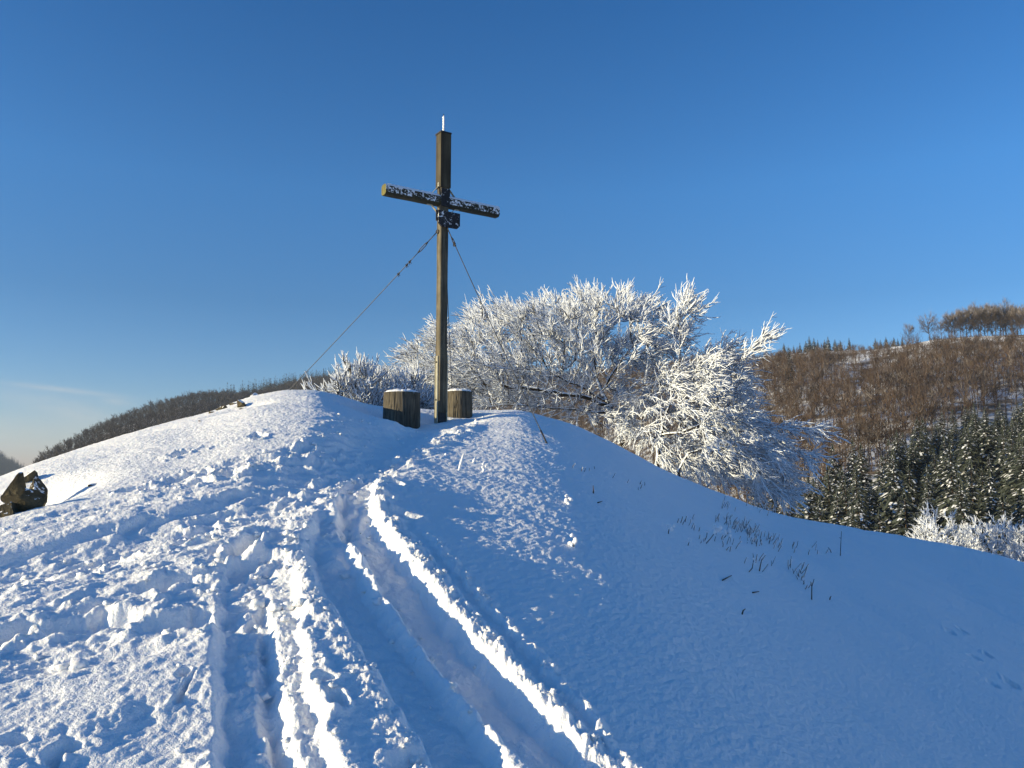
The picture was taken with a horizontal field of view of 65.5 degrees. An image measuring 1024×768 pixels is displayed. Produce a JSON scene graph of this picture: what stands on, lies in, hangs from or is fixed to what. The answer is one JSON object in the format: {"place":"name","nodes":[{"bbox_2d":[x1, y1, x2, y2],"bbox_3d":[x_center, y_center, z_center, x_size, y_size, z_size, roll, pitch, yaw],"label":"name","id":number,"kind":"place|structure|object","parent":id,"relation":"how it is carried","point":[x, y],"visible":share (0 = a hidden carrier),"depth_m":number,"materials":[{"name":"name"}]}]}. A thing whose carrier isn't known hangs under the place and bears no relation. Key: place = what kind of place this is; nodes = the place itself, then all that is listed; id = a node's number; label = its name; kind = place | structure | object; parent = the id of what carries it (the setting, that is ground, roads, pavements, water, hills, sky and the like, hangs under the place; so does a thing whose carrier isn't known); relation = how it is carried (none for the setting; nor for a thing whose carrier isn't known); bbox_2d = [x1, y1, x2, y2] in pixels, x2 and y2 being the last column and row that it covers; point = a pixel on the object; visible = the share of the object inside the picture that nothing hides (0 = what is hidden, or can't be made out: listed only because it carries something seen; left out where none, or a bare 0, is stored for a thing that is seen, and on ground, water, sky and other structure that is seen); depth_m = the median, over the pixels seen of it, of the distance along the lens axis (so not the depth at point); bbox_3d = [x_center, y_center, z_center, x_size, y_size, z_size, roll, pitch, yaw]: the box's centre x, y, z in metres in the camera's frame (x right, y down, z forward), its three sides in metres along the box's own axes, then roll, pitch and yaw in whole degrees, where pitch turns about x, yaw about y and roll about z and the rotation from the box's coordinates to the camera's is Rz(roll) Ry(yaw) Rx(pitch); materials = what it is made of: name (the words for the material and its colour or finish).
{"place":"outdoors","nodes":[
{"label":"outdoors","id":0,"kind":"place"},
{"bbox_2d":[0,390,1023,767],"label":"snow ground","id":1,"kind":"structure","parent":0,"point":[638,632],"depth_m":4.57,"materials":[{"name":"snow"}]},
{"bbox_2d":[0,502,18,517],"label":"rock","id":2,"kind":"object","parent":1,"relation":"on","point":[8,508],"visible":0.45,"depth_m":5.37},
{"bbox_2d":[0,472,25,502],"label":"rock","id":3,"kind":"object","parent":1,"relation":"on","point":[13,491],"visible":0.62,"depth_m":6.14,"materials":[{"name":"stone"}]},
{"bbox_2d":[24,470,37,481],"bbox_3d":[-4.188,0.817,6.934,0.114,0.136,0.189,1,-6,-11],"label":"rock","id":4,"kind":"object","parent":1,"relation":"on","point":[29,476],"visible":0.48,"depth_m":6.87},
{"bbox_2d":[16,489,46,511],"bbox_3d":[-3.376,0.846,5.556,0.229,0.234,0.186,3,-7,-28],"label":"rock","id":5,"kind":"object","parent":1,"relation":"on","point":[28,499],"visible":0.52,"depth_m":5.50,"materials":[{"name":"stone"}]},
{"bbox_2d":[29,476,47,505],"bbox_3d":[-3.583,0.816,5.990,0.146,0.246,0.213,0,-6,0],"label":"rock","id":6,"kind":"object","parent":1,"relation":"on","point":[37,484],"visible":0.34,"depth_m":6.00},
{"bbox_2d":[300,347,425,405],"bbox_3d":[-2.920,0.060,15.597,2.398,1.566,1.647,0,-6,0],"label":"shrub","id":7,"kind":"object","parent":1,"relation":"on","point":[362,371],"visible":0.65,"depth_m":15.42,"materials":[{"name":"plant"}]},
{"bbox_2d":[351,359,434,409],"bbox_3d":[-2.282,0.199,16.411,2.104,1.418,1.706,-2,-7,21],"label":"shrub","id":8,"kind":"object","parent":1,"relation":"on","point":[413,379],"visible":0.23,"depth_m":16.22,"materials":[{"name":"plant"}]},
{"bbox_2d":[383,388,419,428],"bbox_3d":[-1.665,0.419,12.024,0.563,0.685,0.567,0,-6,0],"label":"tree stump","id":9,"kind":"object","parent":1,"relation":"on","point":[401,406],"visible":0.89,"depth_m":11.80,"materials":[{"name":"brown wood"}]},
{"bbox_2d":[381,114,499,423],"bbox_3d":[-1.114,-1.784,12.752,2.070,5.298,0.218,4,-7,-33],"label":"summit cross","id":10,"kind":"object","parent":1,"relation":"on","point":[442,200],"visible":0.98,"depth_m":12.71,"materials":[{"name":"brown wood"}]},
{"bbox_2d":[289,229,438,389],"bbox_3d":[-2.696,-1.109,13.698,3.808,2.540,0.082,-4,-7,34],"label":"guy wire","id":11,"kind":"object","parent":10,"relation":"attached to","point":[426,243],"visible":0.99,"depth_m":13.35,"materials":[{"name":"metal"}]},
{"bbox_2d":[446,226,547,443],"bbox_3d":[-0.318,-0.889,11.284,0.046,3.609,3.196,3,-7,-29],"label":"guy wire","id":12,"kind":"object","parent":10,"relation":"attached to","point":[454,243],"visible":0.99,"depth_m":11.03,"materials":[{"name":"metal"}]},
{"bbox_2d":[447,388,472,417],"bbox_3d":[-0.880,0.385,13.134,0.461,0.628,0.460,0,-6,0],"label":"tree stump","id":13,"kind":"object","parent":1,"relation":"on","point":[459,403],"visible":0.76,"depth_m":12.94,"materials":[{"name":"brown wood"}]},
{"bbox_2d":[368,275,708,447],"bbox_3d":[0.612,0.340,22.709,10.261,7.466,6.652,0,-6,0],"label":"beech tree","id":14,"kind":"object","parent":1,"relation":"on","point":[491,365],"visible":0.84,"depth_m":21.79,"materials":[{"name":"white plant"}]},
{"bbox_2d":[568,533,577,547],"bbox_3d":[0.421,1.074,5.422,0.054,0.118,0.087,5,-8,-41],"label":"frosted stalk","id":15,"kind":"object","parent":1,"relation":"on","point":[573,543],"visible":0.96,"depth_m":5.42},
{"bbox_2d":[706,523,721,543],"bbox_3d":[1.969,1.472,7.802,0.173,0.214,0.104,0,-6,0],"label":"frosted stalk","id":16,"kind":"object","parent":1,"relation":"on","point":[718,528],"visible":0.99,"depth_m":7.79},
{"bbox_2d":[611,276,851,515],"bbox_3d":[5.371,0.512,21.256,5.601,6.648,4.697,3,-7,-26],"label":"beech tree","id":17,"kind":"object","parent":1,"relation":"on","point":[752,454],"visible":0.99,"depth_m":20.41,"materials":[{"name":"white plant"}]},
{"bbox_2d":[905,501,985,550],"bbox_3d":[15.932,8.341,29.301,2.886,8.064,2.905,0,-6,0],"label":"shrub","id":18,"kind":"object","parent":1,"relation":"on","point":[962,535],"visible":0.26,"depth_m":29.42,"materials":[{"name":"plant"}]},
{"bbox_2d":[950,513,1023,560],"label":"shrub","id":19,"kind":"object","parent":1,"relation":"on","point":[994,532],"visible":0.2,"depth_m":30.20,"materials":[{"name":"plant"}]},
{"bbox_2d":[996,539,1023,561],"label":"shrub","id":20,"kind":"object","parent":1,"relation":"on","point":[1011,556],"visible":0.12,"depth_m":29.39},
{"bbox_2d":[0,0,1023,466],"label":"sky","id":21,"kind":"structure","parent":0,"point":[191,199],"materials":[{"name":"blue"}]},
{"bbox_2d":[104,335,1023,514],"bbox_3d":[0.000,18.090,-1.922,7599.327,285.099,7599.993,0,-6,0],"label":"hills","id":22,"kind":"structure","parent":0,"point":[991,411],"depth_m":257.43,"materials":[{"name":"plant"}]},
{"bbox_2d":[32,372,511,463],"bbox_3d":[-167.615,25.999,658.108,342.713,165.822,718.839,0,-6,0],"label":"ridge woodland","id":23,"kind":"object","parent":22,"relation":"on","point":[155,415],"visible":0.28,"depth_m":619.51,"materials":[{"name":"plant"}]},
{"bbox_2d":[223,366,376,399],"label":"ridge conifer wood","id":24,"kind":"object","parent":22,"relation":"on","point":[323,374],"visible":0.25,"depth_m":910.35,"materials":[{"name":"plant"}]},
{"bbox_2d":[386,327,1023,513],"bbox_3d":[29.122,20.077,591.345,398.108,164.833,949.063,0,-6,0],"label":"bare woodland","id":25,"kind":"object","parent":22,"relation":"on","point":[905,369],"visible":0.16,"depth_m":247.26,"materials":[{"name":"plant"}]},
{"bbox_2d":[766,497,781,513],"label":"spruce tree","id":26,"kind":"object","parent":22,"relation":"on","point":[772,502],"visible":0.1,"depth_m":138.84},
{"bbox_2d":[784,471,805,517],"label":"spruce tree","id":27,"kind":"object","parent":22,"relation":"on","point":[792,509],"visible":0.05,"depth_m":148.66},
{"bbox_2d":[797,477,824,521],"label":"spruce tree","id":28,"kind":"object","parent":22,"relation":"on","point":[810,499],"visible":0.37,"depth_m":130.44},
{"bbox_2d":[806,479,825,518],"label":"spruce tree","id":29,"kind":"object","parent":22,"relation":"on","point":[817,498],"visible":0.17,"depth_m":139.31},
{"bbox_2d":[611,343,1022,489],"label":"brushwood","id":30,"kind":"object","parent":22,"relation":"on","point":[883,394],"visible":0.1,"depth_m":259.88,"materials":[{"name":"plant"}]},
{"bbox_2d":[808,465,827,516],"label":"spruce tree","id":31,"kind":"object","parent":22,"relation":"on","point":[816,483],"visible":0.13,"depth_m":144.27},
{"bbox_2d":[811,496,828,522],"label":"spruce tree","id":32,"kind":"object","parent":22,"relation":"on","point":[819,507],"visible":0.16,"depth_m":100.10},
{"bbox_2d":[816,465,837,522],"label":"spruce tree","id":33,"kind":"object","parent":22,"relation":"on","point":[829,503],"visible":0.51,"depth_m":135.23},
{"bbox_2d":[822,442,850,517],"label":"spruce tree","id":34,"kind":"object","parent":22,"relation":"on","point":[835,481],"visible":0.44,"depth_m":149.41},
{"bbox_2d":[828,490,847,525],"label":"spruce tree","id":35,"kind":"object","parent":22,"relation":"on","point":[837,513],"visible":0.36,"depth_m":121.50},
{"bbox_2d":[827,466,853,523],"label":"spruce tree","id":36,"kind":"object","parent":22,"relation":"on","point":[839,486],"visible":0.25,"depth_m":127.83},
{"bbox_2d":[829,478,868,527],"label":"spruce tree","id":37,"kind":"object","parent":22,"relation":"on","point":[845,491],"visible":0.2,"depth_m":125.81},
{"bbox_2d":[846,504,858,527],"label":"spruce tree","id":38,"kind":"object","parent":22,"relation":"on","point":[850,521],"visible":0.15,"depth_m":108.35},
{"bbox_2d":[843,438,866,497],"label":"spruce tree","id":39,"kind":"object","parent":22,"relation":"on","point":[848,475],"visible":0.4,"depth_m":150.37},
{"bbox_2d":[840,466,875,529],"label":"spruce tree","id":40,"kind":"object","parent":22,"relation":"on","point":[854,500],"visible":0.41,"depth_m":117.19,"materials":[{"name":"plant"}]},
{"bbox_2d":[848,442,875,510],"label":"spruce tree","id":41,"kind":"object","parent":22,"relation":"on","point":[862,459],"visible":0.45,"depth_m":148.41,"materials":[{"name":"plant"}]},
{"bbox_2d":[849,491,874,530],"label":"spruce tree","id":42,"kind":"object","parent":22,"relation":"on","point":[861,520],"visible":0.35,"depth_m":109.86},
{"bbox_2d":[864,482,881,524],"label":"spruce tree","id":43,"kind":"object","parent":22,"relation":"on","point":[871,507],"visible":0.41,"depth_m":137.68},
{"bbox_2d":[869,510,891,532],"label":"spruce tree","id":44,"kind":"object","parent":22,"relation":"on","point":[879,516],"visible":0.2,"depth_m":101.85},
{"bbox_2d":[869,455,893,521],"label":"spruce tree","id":45,"kind":"object","parent":22,"relation":"on","point":[876,489],"visible":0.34,"depth_m":140.69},
{"bbox_2d":[874,439,908,509],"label":"spruce tree","id":46,"kind":"object","parent":22,"relation":"on","point":[887,456],"visible":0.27,"depth_m":149.78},
{"bbox_2d":[869,448,915,533],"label":"spruce tree","id":47,"kind":"object","parent":22,"relation":"on","point":[891,497],"visible":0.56,"depth_m":122.04,"materials":[{"name":"plant"}]},
{"bbox_2d":[889,499,906,535],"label":"spruce tree","id":48,"kind":"object","parent":22,"relation":"on","point":[898,503],"visible":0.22,"depth_m":118.10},
{"bbox_2d":[884,430,921,504],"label":"spruce tree","id":49,"kind":"object","parent":22,"relation":"on","point":[899,460],"visible":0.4,"depth_m":151.82,"materials":[{"name":"plant"}]},
{"bbox_2d":[899,432,907,469],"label":"spruce tree","id":50,"kind":"object","parent":22,"relation":"on","point":[903,447],"visible":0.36,"depth_m":164.49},
{"bbox_2d":[885,487,926,537],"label":"spruce tree","id":51,"kind":"object","parent":22,"relation":"on","point":[901,530],"visible":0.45,"depth_m":105.78,"materials":[{"name":"plant"}]},
{"bbox_2d":[899,462,921,525],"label":"spruce tree","id":52,"kind":"object","parent":22,"relation":"on","point":[910,490],"visible":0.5,"depth_m":134.33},
{"bbox_2d":[903,322,918,340],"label":"bare beech","id":53,"kind":"object","parent":22,"relation":"on","point":[911,328],"visible":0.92,"depth_m":408.82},
{"bbox_2d":[903,438,924,501],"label":"spruce tree","id":54,"kind":"object","parent":22,"relation":"on","point":[917,466],"visible":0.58,"depth_m":155.25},
{"bbox_2d":[906,416,935,476],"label":"spruce tree","id":55,"kind":"object","parent":22,"relation":"on","point":[918,443],"visible":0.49,"depth_m":160.71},
{"bbox_2d":[916,436,934,487],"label":"spruce tree","id":56,"kind":"object","parent":22,"relation":"on","point":[927,461],"visible":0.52,"depth_m":154.40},
{"bbox_2d":[911,463,941,523],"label":"spruce tree","id":57,"kind":"object","parent":22,"relation":"on","point":[924,480],"visible":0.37,"depth_m":133.26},
{"bbox_2d":[917,311,937,338],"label":"bare beech","id":58,"kind":"object","parent":22,"relation":"on","point":[932,321],"visible":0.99,"depth_m":401.53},
{"bbox_2d":[916,473,942,521],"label":"spruce tree","id":59,"kind":"object","parent":22,"relation":"on","point":[928,483],"visible":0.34,"depth_m":132.09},
{"bbox_2d":[919,425,939,470],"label":"spruce tree","id":60,"kind":"object","parent":22,"relation":"on","point":[929,441],"visible":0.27,"depth_m":165.53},
{"bbox_2d":[917,484,945,540],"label":"spruce tree","id":61,"kind":"object","parent":22,"relation":"on","point":[930,501],"visible":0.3,"depth_m":108.47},
{"bbox_2d":[928,449,942,494],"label":"spruce tree","id":62,"kind":"object","parent":22,"relation":"on","point":[932,464],"visible":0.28,"depth_m":142.77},
{"bbox_2d":[930,428,946,463],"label":"spruce tree","id":63,"kind":"object","parent":22,"relation":"on","point":[937,445],"visible":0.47,"depth_m":171.55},
{"bbox_2d":[932,411,954,454],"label":"spruce tree","id":64,"kind":"object","parent":22,"relation":"on","point":[943,422],"visible":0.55,"depth_m":176.92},
{"bbox_2d":[931,434,962,501],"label":"spruce tree","id":65,"kind":"object","parent":22,"relation":"on","point":[941,464],"visible":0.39,"depth_m":135.53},
{"bbox_2d":[939,310,959,333],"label":"bare beech","id":66,"kind":"object","parent":22,"relation":"on","point":[946,320],"visible":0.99,"depth_m":393.86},
{"bbox_2d":[942,314,957,332],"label":"bare beech","id":67,"kind":"object","parent":22,"relation":"on","point":[952,328],"visible":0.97,"depth_m":393.49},
{"bbox_2d":[932,442,975,540],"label":"spruce tree","id":68,"kind":"object","parent":22,"relation":"on","point":[945,497],"visible":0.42,"depth_m":117.35,"materials":[{"name":"plant"}]},
{"bbox_2d":[947,408,961,439],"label":"spruce tree","id":69,"kind":"object","parent":22,"relation":"on","point":[952,425],"visible":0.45,"depth_m":191.17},
{"bbox_2d":[949,422,962,453],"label":"spruce tree","id":70,"kind":"object","parent":22,"relation":"on","point":[954,434],"visible":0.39,"depth_m":180.08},
{"bbox_2d":[939,472,989,549],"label":"spruce tree","id":71,"kind":"object","parent":22,"relation":"on","point":[958,481],"visible":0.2,"depth_m":103.87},
{"bbox_2d":[959,406,969,441],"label":"spruce tree","id":72,"kind":"object","parent":22,"relation":"on","point":[966,422],"visible":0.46,"depth_m":191.71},
{"bbox_2d":[954,308,975,331],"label":"bare beech","id":73,"kind":"object","parent":22,"relation":"on","point":[960,320],"visible":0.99,"depth_m":390.74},
{"bbox_2d":[942,479,988,552],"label":"spruce tree","id":74,"kind":"object","parent":22,"relation":"on","point":[963,511],"visible":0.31,"depth_m":100.37,"materials":[{"name":"plant"}]},
{"bbox_2d":[957,305,975,335],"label":"bare beech","id":75,"kind":"object","parent":22,"relation":"on","point":[966,311],"visible":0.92,"depth_m":391.07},
{"bbox_2d":[952,426,982,477],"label":"spruce tree","id":76,"kind":"object","parent":22,"relation":"on","point":[960,443],"visible":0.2,"depth_m":154.57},
{"bbox_2d":[963,309,980,331],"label":"bare beech","id":77,"kind":"object","parent":22,"relation":"on","point":[974,314],"visible":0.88,"depth_m":390.38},
{"bbox_2d":[952,425,993,497],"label":"spruce tree","id":78,"kind":"object","parent":22,"relation":"on","point":[966,448],"visible":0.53,"depth_m":141.53,"materials":[{"name":"plant"}]},
{"bbox_2d":[949,458,1006,552],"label":"spruce tree","id":79,"kind":"object","parent":22,"relation":"on","point":[968,487],"visible":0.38,"depth_m":108.84,"materials":[{"name":"plant"}]},
{"bbox_2d":[967,302,989,333],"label":"bare beech","id":80,"kind":"object","parent":22,"relation":"on","point":[979,311],"visible":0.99,"depth_m":386.90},
{"bbox_2d":[966,414,992,463],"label":"spruce tree","id":81,"kind":"object","parent":22,"relation":"on","point":[977,428],"visible":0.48,"depth_m":167.42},
{"bbox_2d":[968,409,990,445],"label":"spruce tree","id":82,"kind":"object","parent":22,"relation":"on","point":[971,421],"visible":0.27,"depth_m":182.24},
{"bbox_2d":[976,466,989,506],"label":"spruce tree","id":83,"kind":"object","parent":22,"relation":"on","point":[982,480],"visible":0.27,"depth_m":130.56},
{"bbox_2d":[976,305,996,335],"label":"bare beech","id":84,"kind":"object","parent":22,"relation":"on","point":[983,315],"visible":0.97,"depth_m":385.98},
{"bbox_2d":[974,407,1000,474],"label":"spruce tree","id":85,"kind":"object","parent":22,"relation":"on","point":[987,442],"visible":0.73,"depth_m":164.80,"materials":[{"name":"plant"}]},
{"bbox_2d":[983,454,995,486],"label":"spruce tree","id":86,"kind":"object","parent":22,"relation":"on","point":[987,466],"visible":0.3,"depth_m":149.24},
{"bbox_2d":[974,467,1014,550],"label":"spruce tree","id":87,"kind":"object","parent":22,"relation":"on","point":[987,502],"visible":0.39,"depth_m":107.10,"materials":[{"name":"plant"}]},
{"bbox_2d":[984,302,1007,334],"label":"bare beech","id":88,"kind":"object","parent":22,"relation":"on","point":[995,312],"visible":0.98,"depth_m":384.75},
{"bbox_2d":[991,421,1000,456],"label":"spruce tree","id":89,"kind":"object","parent":22,"relation":"on","point":[996,431],"visible":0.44,"depth_m":179.51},
{"bbox_2d":[991,402,1009,445],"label":"spruce tree","id":90,"kind":"object","parent":22,"relation":"on","point":[1000,423],"visible":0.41,"depth_m":184.30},
{"bbox_2d":[986,304,1014,332],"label":"bare beech","id":91,"kind":"object","parent":22,"relation":"on","point":[999,320],"visible":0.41,"depth_m":389.23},
{"bbox_2d":[986,428,1016,495],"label":"spruce tree","id":92,"kind":"object","parent":22,"relation":"on","point":[999,462],"visible":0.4,"depth_m":141.00,"materials":[{"name":"plant"}]},
{"bbox_2d":[992,415,1010,466],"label":"spruce tree","id":93,"kind":"object","parent":22,"relation":"on","point":[1004,427],"visible":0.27,"depth_m":156.88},
{"bbox_2d":[993,304,1011,331],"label":"bare beech","id":94,"kind":"object","parent":22,"relation":"on","point":[1000,313],"visible":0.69,"depth_m":386.20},
{"bbox_2d":[987,491,1019,555],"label":"spruce tree","id":95,"kind":"object","parent":22,"relation":"on","point":[1002,499],"visible":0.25,"depth_m":97.34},
{"bbox_2d":[992,297,1021,334],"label":"bare beech","id":96,"kind":"object","parent":22,"relation":"on","point":[1005,313],"visible":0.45,"depth_m":387.37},
{"bbox_2d":[994,432,1022,513],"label":"spruce tree","id":97,"kind":"object","parent":22,"relation":"on","point":[1007,460],"visible":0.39,"depth_m":135.74,"materials":[{"name":"plant"}]},
{"bbox_2d":[995,422,1022,468],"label":"spruce tree","id":98,"kind":"object","parent":22,"relation":"on","point":[1012,426],"visible":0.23,"depth_m":155.16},
{"bbox_2d":[998,304,1020,330],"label":"bare beech","id":99,"kind":"object","parent":22,"relation":"on","point":[1011,322],"visible":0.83,"depth_m":382.76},
{"bbox_2d":[999,437,1023,519],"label":"spruce tree","id":100,"kind":"object","parent":22,"relation":"on","point":[1007,479],"visible":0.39,"depth_m":125.35,"materials":[{"name":"plant"}]},
{"bbox_2d":[1000,304,1022,332],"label":"bare beech","id":101,"kind":"object","parent":22,"relation":"on","point":[1013,330],"visible":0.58,"depth_m":384.86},
{"bbox_2d":[1002,438,1023,523],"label":"spruce tree","id":102,"kind":"object","parent":22,"relation":"on","point":[1012,497],"visible":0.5,"depth_m":117.18,"materials":[{"name":"plant"}]},
{"bbox_2d":[1004,432,1023,496],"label":"spruce tree","id":103,"kind":"object","parent":22,"relation":"on","point":[1018,435],"visible":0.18,"depth_m":133.14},
{"bbox_2d":[1008,304,1023,334],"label":"bare beech","id":104,"kind":"object","parent":22,"relation":"on","point":[1015,316],"visible":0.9,"depth_m":375.84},
{"bbox_2d":[1009,492,1023,534],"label":"spruce tree","id":105,"kind":"object","parent":22,"relation":"on","point":[1014,513],"visible":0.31,"depth_m":108.80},
{"bbox_2d":[1013,497,1023,561],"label":"spruce tree","id":106,"kind":"object","parent":22,"relation":"on","point":[1020,517],"visible":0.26,"depth_m":106.08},
{"bbox_2d":[1013,402,1023,429],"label":"spruce tree","id":107,"kind":"object","parent":22,"relation":"on","point":[1018,413],"visible":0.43,"depth_m":208.75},
{"bbox_2d":[572,463,828,588],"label":"dry grass","id":108,"kind":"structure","parent":0,"point":[736,523],"depth_m":9.80,"materials":[{"name":"plant"}]},
{"bbox_3d":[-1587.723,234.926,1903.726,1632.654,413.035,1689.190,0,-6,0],"label":"distant hill","id":109,"kind":"structure","parent":0,"visible":0},
{"bbox_2d":[0,452,24,475],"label":"distant conifer wood","id":110,"kind":"object","parent":109,"relation":"on","point":[9,465],"visible":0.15,"depth_m":2092.08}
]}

